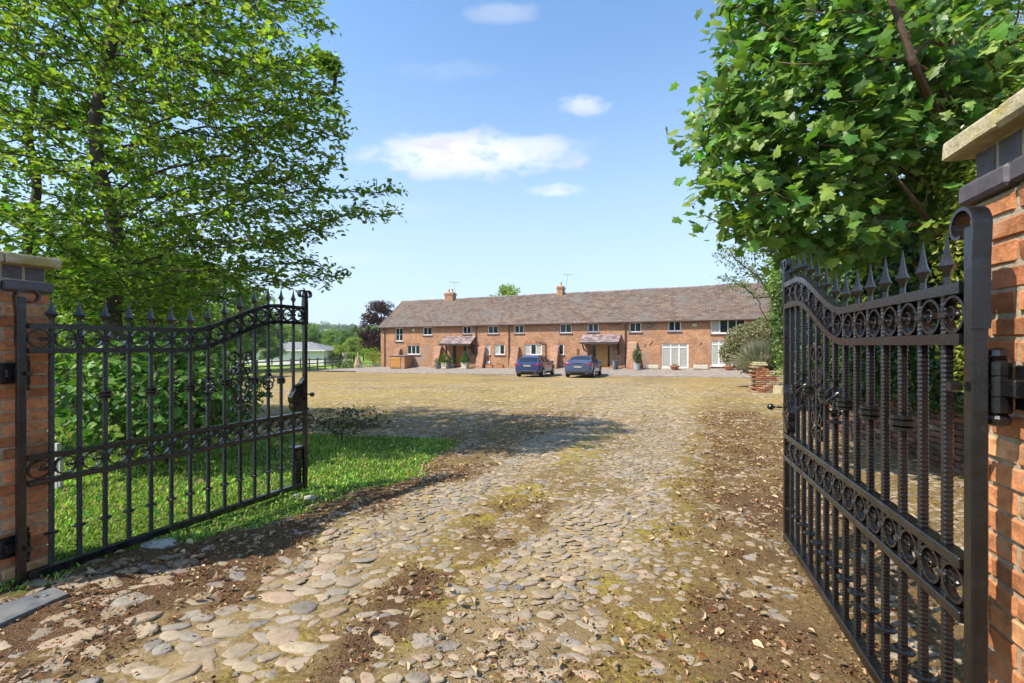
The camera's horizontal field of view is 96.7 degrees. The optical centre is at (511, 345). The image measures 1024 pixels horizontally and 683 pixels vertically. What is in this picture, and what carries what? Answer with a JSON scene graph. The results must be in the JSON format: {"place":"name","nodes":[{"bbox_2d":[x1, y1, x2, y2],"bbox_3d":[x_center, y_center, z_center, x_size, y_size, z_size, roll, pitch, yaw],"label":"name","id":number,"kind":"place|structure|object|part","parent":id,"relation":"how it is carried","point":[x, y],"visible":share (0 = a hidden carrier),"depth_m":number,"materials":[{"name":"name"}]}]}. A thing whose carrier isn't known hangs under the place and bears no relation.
{"place":"outdoors","nodes":[
{"label":"outdoors","id":0,"kind":"place"},
{"bbox_2d":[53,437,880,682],"bbox_3d":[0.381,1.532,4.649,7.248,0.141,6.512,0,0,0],"label":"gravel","id":1,"kind":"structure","parent":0,"point":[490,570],"depth_m":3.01,"materials":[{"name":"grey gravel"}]},
{"bbox_2d":[0,355,963,682],"bbox_3d":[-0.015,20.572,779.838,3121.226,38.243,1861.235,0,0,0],"label":"ground","id":2,"kind":"structure","parent":0,"point":[722,667],"depth_m":3.20,"materials":[{"name":"brown soil"}]},
{"bbox_2d":[0,251,61,582],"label":"brick gate pillar","id":3,"kind":"structure","parent":2,"relation":"on","point":[18,271],"depth_m":2.92,"materials":[{"name":"brick"}]},
{"bbox_2d":[0,287,314,595],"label":"wrought iron gate","id":4,"kind":"structure","parent":3,"relation":"attached to","point":[18,373],"depth_m":3.42,"materials":[{"name":"black metal"}]},
{"bbox_2d":[0,587,67,627],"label":"floor plate","id":5,"kind":"object","parent":2,"relation":"on","point":[14,610],"visible":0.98,"depth_m":2.55,"materials":[{"name":"metal"}]},
{"bbox_2d":[54,443,63,488],"bbox_3d":[-4.684,1.248,4.700,0.080,0.485,0.050,0,0,0],"label":"marker post","id":6,"kind":"object","parent":2,"relation":"on","point":[60,465],"visible":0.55,"depth_m":4.68,"materials":[{"name":"beige paint"}]},
{"bbox_2d":[47,353,76,433],"bbox_3d":[-7.205,0.641,6.243,2.367,1.780,2.033,0,0,0],"label":"broadleaf shrub","id":7,"kind":"object","parent":2,"relation":"on","point":[67,357],"visible":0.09,"depth_m":6.46,"materials":[{"name":"green plant"}]},
{"bbox_2d":[54,302,102,360],"bbox_3d":[-15.305,-0.246,15.736,3.811,4.057,4.331,0,0,32],"label":"tree","id":8,"kind":"object","parent":2,"relation":"on","point":[60,329],"depth_m":14.99,"materials":[{"name":"green plant"}]},
{"bbox_2d":[0,0,250,316],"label":"lawn tree","id":9,"kind":"object","parent":2,"relation":"on","point":[36,187],"visible":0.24,"depth_m":7.84,"materials":[{"name":"green plant"}]},
{"bbox_2d":[46,229,235,416],"bbox_3d":[-8.875,-0.583,10.265,5.840,4.353,2.449,0,0,11],"label":"hazel bush","id":10,"kind":"object","parent":2,"relation":"on","point":[67,316],"visible":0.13,"depth_m":9.70,"materials":[{"name":"green plant"}]},
{"bbox_2d":[140,537,177,548],"bbox_3d":[-2.620,1.480,3.385,0.269,0.076,0.141,0,0,0],"label":"rock","id":11,"kind":"object","parent":2,"relation":"on","point":[163,543],"visible":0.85,"depth_m":3.36,"materials":[{"name":"stone"}]},
{"bbox_2d":[47,323,272,463],"bbox_3d":[-4.373,0.633,5.772,2.443,1.830,2.180,0,0,32],"label":"broadleaf shrub","id":12,"kind":"object","parent":2,"relation":"on","point":[117,401],"visible":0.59,"depth_m":5.32,"materials":[{"name":"green plant"}]},
{"bbox_2d":[140,245,210,314],"bbox_3d":[-31.061,-3.071,39.989,8.413,11.889,9.442,0,0,-29],"label":"tree","id":13,"kind":"object","parent":2,"relation":"on","point":[179,274],"depth_m":39.75,"materials":[{"name":"green plant"}]},
{"bbox_2d":[0,0,408,438],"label":"lawn tree","id":14,"kind":"object","parent":2,"relation":"on","point":[120,249],"visible":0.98,"depth_m":6.20,"materials":[{"name":"green plant"}]},
{"bbox_2d":[186,302,257,355],"bbox_3d":[-22.551,-0.314,34.356,5.637,6.000,6.406,0,0,28],"label":"tree","id":15,"kind":"object","parent":2,"relation":"on","point":[219,316],"visible":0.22,"depth_m":34.11,"materials":[{"name":"green plant"}]},
{"bbox_2d":[0,412,476,593],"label":"grass","id":16,"kind":"structure","parent":2,"relation":"on","point":[335,445],"depth_m":5.07,"materials":[{"name":"green plant"}]},
{"bbox_2d":[196,259,286,349],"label":"tree","id":17,"kind":"object","parent":2,"relation":"on","point":[247,304],"visible":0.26,"depth_m":45.13,"materials":[{"name":"green plant"}]},
{"bbox_2d":[231,314,278,370],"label":"tree","id":18,"kind":"object","parent":2,"relation":"on","point":[261,332],"visible":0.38,"depth_m":43.94,"materials":[{"name":"green plant"}]},
{"bbox_2d":[257,337,288,360],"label":"tree","id":19,"kind":"object","parent":2,"relation":"on","point":[274,347],"visible":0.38,"depth_m":57.67,"materials":[{"name":"green plant"}]},
{"bbox_2d":[259,324,286,342],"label":"tree","id":20,"kind":"object","parent":2,"relation":"on","point":[277,331],"visible":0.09,"depth_m":75.64,"materials":[{"name":"green plant"}]},
{"bbox_2d":[218,356,351,376],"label":"post and rail fence","id":21,"kind":"object","parent":2,"relation":"on","point":[317,363],"visible":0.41,"depth_m":43.71,"materials":[{"name":"white wood"}]},
{"bbox_2d":[237,339,343,364],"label":"white outbuilding","id":22,"kind":"structure","parent":2,"relation":"on","point":[318,351],"depth_m":63.91,"materials":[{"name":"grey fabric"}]},
{"bbox_2d":[273,324,308,342],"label":"tree","id":23,"kind":"object","parent":2,"relation":"on","point":[298,334],"visible":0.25,"depth_m":82.78,"materials":[{"name":"green plant"}]},
{"bbox_2d":[289,445,302,491],"bbox_3d":[-2.224,1.276,4.701,0.100,0.480,0.110,0,0,24],"label":"gate stop","id":24,"kind":"object","parent":2,"relation":"on","point":[298,461],"visible":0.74,"depth_m":4.68,"materials":[{"name":"black paint"}]},
{"bbox_2d":[286,322,320,341],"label":"tree","id":25,"kind":"object","parent":2,"relation":"on","point":[310,325],"visible":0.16,"depth_m":119.56,"materials":[{"name":"green plant"}]},
{"bbox_2d":[304,495,315,500],"bbox_3d":[-1.982,1.482,4.441,0.151,0.066,0.100,0,0,0],"label":"rock","id":26,"kind":"object","parent":2,"relation":"on","point":[308,497],"visible":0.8,"depth_m":4.42,"materials":[{"name":"stone"}]},
{"bbox_2d":[258,321,377,354],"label":"woodland","id":27,"kind":"object","parent":2,"relation":"on","point":[338,327],"visible":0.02,"depth_m":541.69,"materials":[{"name":"green plant"}]},
{"bbox_2d":[308,327,328,343],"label":"tree","id":28,"kind":"object","parent":2,"relation":"on","point":[315,337],"visible":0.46,"depth_m":91.13,"materials":[{"name":"green plant"}]},
{"bbox_2d":[319,329,341,346],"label":"tree","id":29,"kind":"object","parent":2,"relation":"on","point":[328,339],"visible":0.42,"depth_m":78.85,"materials":[{"name":"green plant"}]},
{"bbox_2d":[328,344,354,362],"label":"tree","id":30,"kind":"object","parent":2,"relation":"on","point":[338,350],"visible":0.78,"depth_m":65.56,"materials":[{"name":"green plant"}]},
{"bbox_2d":[331,358,354,368],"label":"bed shrub","id":31,"kind":"object","parent":2,"relation":"on","point":[347,363],"visible":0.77,"depth_m":51.55,"materials":[{"name":"green plant"}]},
{"bbox_2d":[289,405,398,439],"bbox_3d":[-2.761,1.274,7.369,1.820,0.637,1.059,0,0,0],"label":"bare shrub","id":32,"kind":"object","parent":2,"relation":"on","point":[342,423],"visible":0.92,"depth_m":7.28,"materials":[{"name":"brown plant"}]},
{"bbox_2d":[335,332,352,351],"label":"tree","id":33,"kind":"object","parent":2,"relation":"on","point":[342,339],"visible":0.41,"depth_m":73.77,"materials":[{"name":"green plant"}]},
{"bbox_2d":[342,353,348,365],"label":"garden urn","id":34,"kind":"object","parent":2,"relation":"on","point":[345,355],"visible":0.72,"depth_m":53.78,"materials":[{"name":"stone"}]},
{"bbox_2d":[338,327,362,348],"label":"tree","id":35,"kind":"object","parent":2,"relation":"on","point":[350,331],"visible":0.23,"depth_m":129.16,"materials":[{"name":"green plant"}]},
{"bbox_2d":[342,337,367,360],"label":"tree","id":36,"kind":"object","parent":2,"relation":"on","point":[354,346],"visible":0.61,"depth_m":69.36,"materials":[{"name":"green plant"}]},
{"bbox_2d":[354,353,361,367],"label":"wicker cone","id":37,"kind":"object","parent":2,"relation":"on","point":[357,361],"visible":0.91,"depth_m":49.77,"materials":[{"name":"wicker"}]},
{"bbox_2d":[353,329,375,360],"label":"tree","id":38,"kind":"object","parent":2,"relation":"on","point":[360,339],"visible":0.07,"depth_m":85.83,"materials":[{"name":"green plant"}]},
{"bbox_2d":[356,362,380,366],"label":"silver shrub","id":39,"kind":"object","parent":2,"relation":"on","point":[375,365],"visible":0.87,"depth_m":46.89,"materials":[{"name":"green plant"}]},
{"bbox_2d":[359,347,379,361],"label":"tree","id":40,"kind":"object","parent":2,"relation":"on","point":[366,351],"visible":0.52,"depth_m":61.44,"materials":[{"name":"green plant"}]},
{"bbox_2d":[353,300,394,356],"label":"purple tree","id":41,"kind":"object","parent":2,"relation":"on","point":[371,338],"visible":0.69,"depth_m":53.56,"materials":[{"name":"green plant"}]},
{"bbox_2d":[368,350,380,365],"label":"yellow shrub","id":42,"kind":"object","parent":2,"relation":"on","point":[377,359],"visible":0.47,"depth_m":49.55,"materials":[{"name":"green plant"}]},
{"bbox_2d":[0,408,963,682],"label":"leaf litter","id":43,"kind":"object","parent":2,"relation":"on","point":[24,672],"visible":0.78,"depth_m":2.79,"materials":[{"name":"brown plant"}]},
{"bbox_2d":[0,382,963,682],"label":"cobbled drive","id":44,"kind":"structure","parent":2,"relation":"on","point":[278,636],"depth_m":2.99,"materials":[{"name":"beige stone"}]},
{"bbox_2d":[489,283,520,296],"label":"tree","id":45,"kind":"object","parent":2,"relation":"on","point":[506,290],"visible":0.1,"depth_m":61.97,"materials":[{"name":"green plant"}]},
{"bbox_2d":[515,354,554,376],"bbox_3d":[1.732,1.354,32.444,2.200,1.508,4.600,0,0,19],"label":"parked car","id":46,"kind":"object","parent":2,"relation":"on","point":[540,365],"visible":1,"depth_m":30.56,"materials":[{"name":"blue paint"}]},
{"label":"rear window","id":47,"kind":"part","parent":46,"relation":"part of","materials":[{"name":"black glass"}]},
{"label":"side window","id":48,"kind":"part","parent":46,"relation":"part of","materials":[{"name":"black glass"}]},
{"bbox_2d":[564,355,601,377],"bbox_3d":[4.973,1.346,31.285,2.200,1.451,4.600,0,0,20],"label":"parked car","id":49,"kind":"object","parent":2,"relation":"on","point":[590,365],"visible":1,"depth_m":29.40,"materials":[{"name":"blue paint"}]},
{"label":"rear window","id":50,"kind":"part","parent":49,"relation":"part of","materials":[{"name":"black glass"}]},
{"bbox_2d":[377,274,806,368],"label":"brick barn house","id":51,"kind":"structure","parent":2,"relation":"on","point":[684,327],"depth_m":37.74,"materials":[{"name":"brick"}]},
{"bbox_2d":[394,328,403,341],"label":"window","id":52,"kind":"structure","parent":51,"relation":"in","point":[399,331],"depth_m":44.87,"materials":[{"name":"white glass"}]},
{"bbox_2d":[407,345,419,354],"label":"window","id":53,"kind":"structure","parent":51,"relation":"in","point":[411,349],"depth_m":44.18,"materials":[{"name":"white glass"}]},
{"bbox_2d":[422,327,432,335],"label":"window","id":54,"kind":"structure","parent":51,"relation":"in","point":[427,331],"depth_m":43.43,"materials":[{"name":"white glass"}]},
{"bbox_2d":[456,346,463,365],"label":"door","id":55,"kind":"structure","parent":51,"relation":"in","point":[459,349],"depth_m":41.94,"materials":[{"name":"wood"}]},
{"bbox_2d":[461,326,471,334],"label":"window","id":56,"kind":"structure","parent":51,"relation":"in","point":[466,329],"depth_m":41.56,"materials":[{"name":"white glass"}]},
{"bbox_2d":[485,345,490,355],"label":"window","id":57,"kind":"structure","parent":51,"relation":"in","point":[487,346],"depth_m":40.66,"materials":[{"name":"white glass"}]},
{"bbox_2d":[488,326,497,333],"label":"window","id":58,"kind":"structure","parent":51,"relation":"in","point":[491,329],"depth_m":40.42,"materials":[{"name":"white glass"}]},
{"bbox_2d":[495,344,504,355],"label":"window","id":59,"kind":"structure","parent":51,"relation":"in","point":[499,348],"depth_m":40.15,"materials":[{"name":"white glass"}]},
{"bbox_2d":[513,325,524,333],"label":"window","id":60,"kind":"structure","parent":51,"relation":"in","point":[519,329],"depth_m":39.32,"materials":[{"name":"clear glass"}]},
{"bbox_2d":[524,344,541,355],"bbox_3d":[1.811,0.347,38.723,1.704,0.984,0.220,0,0,25],"label":"window","id":61,"kind":"structure","parent":51,"relation":"in","point":[532,349],"depth_m":38.80,"materials":[{"name":"white glass"}]},
{"bbox_2d":[559,344,564,355],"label":"window","id":62,"kind":"structure","parent":51,"relation":"in","point":[561,346],"depth_m":37.73,"materials":[{"name":"clear glass"}]},
{"bbox_2d":[559,324,571,333],"bbox_3d":[4.419,-1.417,37.488,1.165,0.820,0.220,0,0,25],"label":"window","id":63,"kind":"structure","parent":51,"relation":"in","point":[564,328],"depth_m":37.54,"materials":[{"name":"clear glass"}]},
{"bbox_2d":[586,323,599,332],"bbox_3d":[6.502,-1.445,36.504,1.060,0.790,0.220,0,0,25],"label":"window","id":64,"kind":"structure","parent":51,"relation":"in","point":[592,328],"depth_m":36.54,"materials":[{"name":"clear glass"}]},
{"bbox_2d":[596,345,606,366],"bbox_3d":[7.160,0.779,36.305,0.850,1.740,0.069,0,0,25],"label":"door","id":65,"kind":"structure","parent":51,"relation":"in","point":[601,350],"depth_m":36.25,"materials":[{"name":"brown wood"}]},
{"bbox_2d":[628,322,641,332],"bbox_3d":[9.497,-1.419,35.090,1.047,0.825,0.220,0,0,25],"label":"window","id":66,"kind":"structure","parent":51,"relation":"in","point":[633,327],"depth_m":35.13,"materials":[{"name":"clear glass"}]},
{"bbox_2d":[667,322,681,331],"bbox_3d":[12.089,-1.449,33.866,1.061,0.827,0.220,0,0,25],"label":"window","id":67,"kind":"structure","parent":51,"relation":"in","point":[672,326],"depth_m":33.91,"materials":[{"name":"clear glass"}]},
{"bbox_2d":[662,343,687,367],"bbox_3d":[12.144,0.728,33.923,1.880,1.833,0.070,0,0,25],"label":"window","id":68,"kind":"structure","parent":51,"relation":"in","point":[672,353],"depth_m":33.92,"materials":[{"name":"white glass"}]},
{"bbox_2d":[710,340,731,366],"bbox_3d":[15.197,0.538,32.398,2.028,1.895,0.220,0,0,25],"label":"window","id":69,"kind":"structure","parent":51,"relation":"in","point":[715,359],"depth_m":32.72,"materials":[{"name":"white glass"}]},
{"bbox_2d":[710,320,745,334],"bbox_3d":[15.335,-1.354,32.333,2.370,1.079,0.220,0,0,25],"label":"window","id":70,"kind":"structure","parent":51,"relation":"in","point":[717,327],"depth_m":32.51,"materials":[{"name":"clear glass"}]},
{"bbox_2d":[711,237,780,322],"bbox_3d":[8.061,-1.012,15.015,2.856,5.515,1.962,0,0,0],"label":"airy tree","id":71,"kind":"object","parent":2,"relation":"on","point":[755,275],"visible":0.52,"depth_m":15.04,"materials":[{"name":"green plant"}]},
{"bbox_2d":[718,317,780,373],"bbox_3d":[11.057,-0.027,20.760,3.839,2.684,2.023,0,0,-33],"label":"garden bush","id":72,"kind":"object","parent":2,"relation":"on","point":[732,343],"visible":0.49,"depth_m":20.25,"materials":[{"name":"green plant"}]},
{"bbox_2d":[748,362,782,392],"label":"brick pier","id":73,"kind":"structure","parent":2,"relation":"on","point":[764,379],"depth_m":17.34,"materials":[{"name":"brick"}]},
{"bbox_2d":[724,336,782,373],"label":"plume grass","id":74,"kind":"object","parent":73,"relation":"on","point":[756,351],"depth_m":18.00,"materials":[{"name":"green plant"}]},
{"bbox_2d":[757,281,782,330],"bbox_3d":[20.025,-1.769,29.835,7.754,7.263,6.823,0,0,-8],"label":"tree","id":75,"kind":"object","parent":2,"relation":"on","point":[767,314],"visible":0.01,"depth_m":30.49,"materials":[{"name":"green plant"}]},
{"bbox_2d":[773,385,782,394],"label":"stone block","id":76,"kind":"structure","parent":2,"relation":"on","point":[777,389],"depth_m":16.72,"materials":[{"name":"beige stone"}]},
{"bbox_2d":[761,232,812,411],"bbox_3d":[8.013,-0.772,12.153,2.349,4.924,3.398,0,0,31],"label":"laurel bush","id":77,"kind":"object","parent":2,"relation":"on","point":[773,275],"visible":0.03,"depth_m":11.94,"materials":[{"name":"green plant"}]},
{"bbox_2d":[821,383,963,475],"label":"retaining wall","id":78,"kind":"structure","parent":2,"relation":"on","point":[935,442],"depth_m":6.08,"materials":[{"name":"red brick"}]},
{"bbox_2d":[909,2,1022,177],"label":"tall tree","id":79,"kind":"object","parent":2,"relation":"on","point":[993,24],"visible":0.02,"depth_m":10.38,"materials":[{"name":"green plant"}]},
{"bbox_2d":[914,26,1023,392],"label":"tree","id":80,"kind":"object","parent":2,"relation":"on","point":[959,246],"visible":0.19,"depth_m":4.66,"materials":[{"name":"green plant"}]},
{"bbox_2d":[942,88,1023,682],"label":"brick gate pillar","id":81,"kind":"structure","parent":2,"relation":"on","point":[992,143],"depth_m":1.37,"materials":[{"name":"brick"}]},
{"bbox_2d":[767,206,1023,682],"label":"wrought iron gate","id":82,"kind":"structure","parent":81,"relation":"attached to","point":[993,388],"depth_m":1.72,"materials":[{"name":"black metal"}]},
{"bbox_2d":[972,0,1023,24],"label":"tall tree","id":83,"kind":"object","parent":2,"relation":"on","point":[990,13],"visible":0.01,"depth_m":10.06,"materials":[{"name":"green plant"}]},
{"bbox_2d":[0,0,1023,325],"label":"sky","id":84,"kind":"structure","parent":0,"point":[526,140],"materials":[{"name":"blue"}]},
{"bbox_2d":[318,367,782,378],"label":"paved terrace","id":85,"kind":"structure","parent":0,"point":[687,372],"depth_m":34.38,"materials":[{"name":"grey stone"}]},
{"bbox_2d":[389,355,412,368],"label":"bin store","id":86,"kind":"structure","parent":85,"relation":"on","point":[400,361],"depth_m":43.21,"materials":[{"name":"brick"}]},
{"bbox_2d":[391,357,399,367],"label":"door","id":87,"kind":"structure","parent":86,"relation":"in","point":[395,361],"depth_m":43.25,"materials":[{"name":"brown wood"}]},
{"bbox_2d":[434,358,440,368],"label":"planter","id":88,"kind":"object","parent":85,"relation":"on","point":[438,365],"visible":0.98,"depth_m":41.57,"materials":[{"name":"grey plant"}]},
{"bbox_2d":[440,354,450,368],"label":"planter","id":89,"kind":"object","parent":85,"relation":"on","point":[445,364],"visible":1,"depth_m":41.23,"materials":[{"name":"stone"}]},
{"bbox_2d":[449,357,455,367],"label":"planter","id":90,"kind":"object","parent":85,"relation":"on","point":[451,365],"visible":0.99,"depth_m":41.42,"materials":[{"name":"grey metal"}]},
{"bbox_2d":[460,351,470,368],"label":"planter","id":91,"kind":"object","parent":85,"relation":"on","point":[466,359],"visible":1,"depth_m":40.33,"materials":[{"name":"stone"}]},
{"bbox_2d":[485,363,492,367],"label":"planter","id":92,"kind":"object","parent":85,"relation":"on","point":[488,365],"visible":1,"depth_m":40.07,"materials":[{"name":"ceramic"}]},
{"bbox_2d":[496,363,503,367],"bbox_3d":[-1.048,1.705,39.710,0.700,0.398,0.300,0,0,25],"label":"planter","id":93,"kind":"object","parent":85,"relation":"on","point":[500,365],"visible":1,"depth_m":39.61,"materials":[{"name":"ceramic"}]},
{"bbox_2d":[612,358,615,369],"bbox_3d":[7.847,1.365,34.956,0.303,0.890,0.290,0,0,25],"label":"planter","id":94,"kind":"object","parent":85,"relation":"on","point":[614,364],"visible":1,"depth_m":34.85,"materials":[{"name":"grey metal"}]},
{"bbox_2d":[632,347,642,369],"bbox_3d":[9.391,0.955,34.114,0.770,1.680,0.784,0,0,-42],"label":"planter","id":95,"kind":"object","parent":85,"relation":"on","point":[636,364],"visible":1,"depth_m":34.01,"materials":[{"name":"green plant"}]},
{"bbox_2d":[645,364,658,368],"bbox_3d":[10.504,1.510,34.143,1.000,0.400,0.340,0,0,25],"label":"planter","id":96,"kind":"object","parent":85,"relation":"on","point":[652,366],"visible":1,"depth_m":34.00,"materials":[{"name":"stone"}]},
{"bbox_2d":[670,364,679,369],"bbox_3d":[11.843,1.506,33.179,0.706,0.449,0.706,0,0,25],"label":"planter","id":97,"kind":"object","parent":85,"relation":"on","point":[673,367],"visible":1,"depth_m":32.97,"materials":[{"name":"ceramic"}]},
{"bbox_2d":[693,364,707,368],"bbox_3d":[13.557,1.460,32.701,1.000,0.399,0.340,0,0,25],"label":"planter","id":98,"kind":"object","parent":85,"relation":"on","point":[698,366],"visible":1,"depth_m":32.58,"materials":[{"name":"stone"}]},
{"bbox_2d":[723,365,733,369],"bbox_3d":[15.060,1.448,31.660,0.706,0.457,0.706,0,0,25],"label":"planter","id":99,"kind":"object","parent":85,"relation":"on","point":[728,367],"visible":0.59,"depth_m":31.46,"materials":[{"name":"ceramic"}]},
{"bbox_2d":[991,0,1023,45],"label":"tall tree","id":100,"kind":"object","parent":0,"point":[1016,11],"visible":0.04,"depth_m":12.52,"materials":[{"name":"green plant"}]},
{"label":"bank","id":101,"kind":"structure","parent":0,"visible":0},
{"bbox_2d":[665,0,1023,282],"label":"sycamore tree","id":102,"kind":"object","parent":101,"relation":"on","point":[863,137],"visible":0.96,"depth_m":4.84,"materials":[{"name":"green plant"}]},
{"bbox_2d":[767,176,963,415],"bbox_3d":[6.476,-0.909,7.513,2.340,3.782,7.087,0,0,8],"label":"ivy hedge","id":103,"kind":"object","parent":101,"relation":"on","point":[911,249],"visible":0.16,"depth_m":6.65,"materials":[{"name":"green plant"}]}
]}

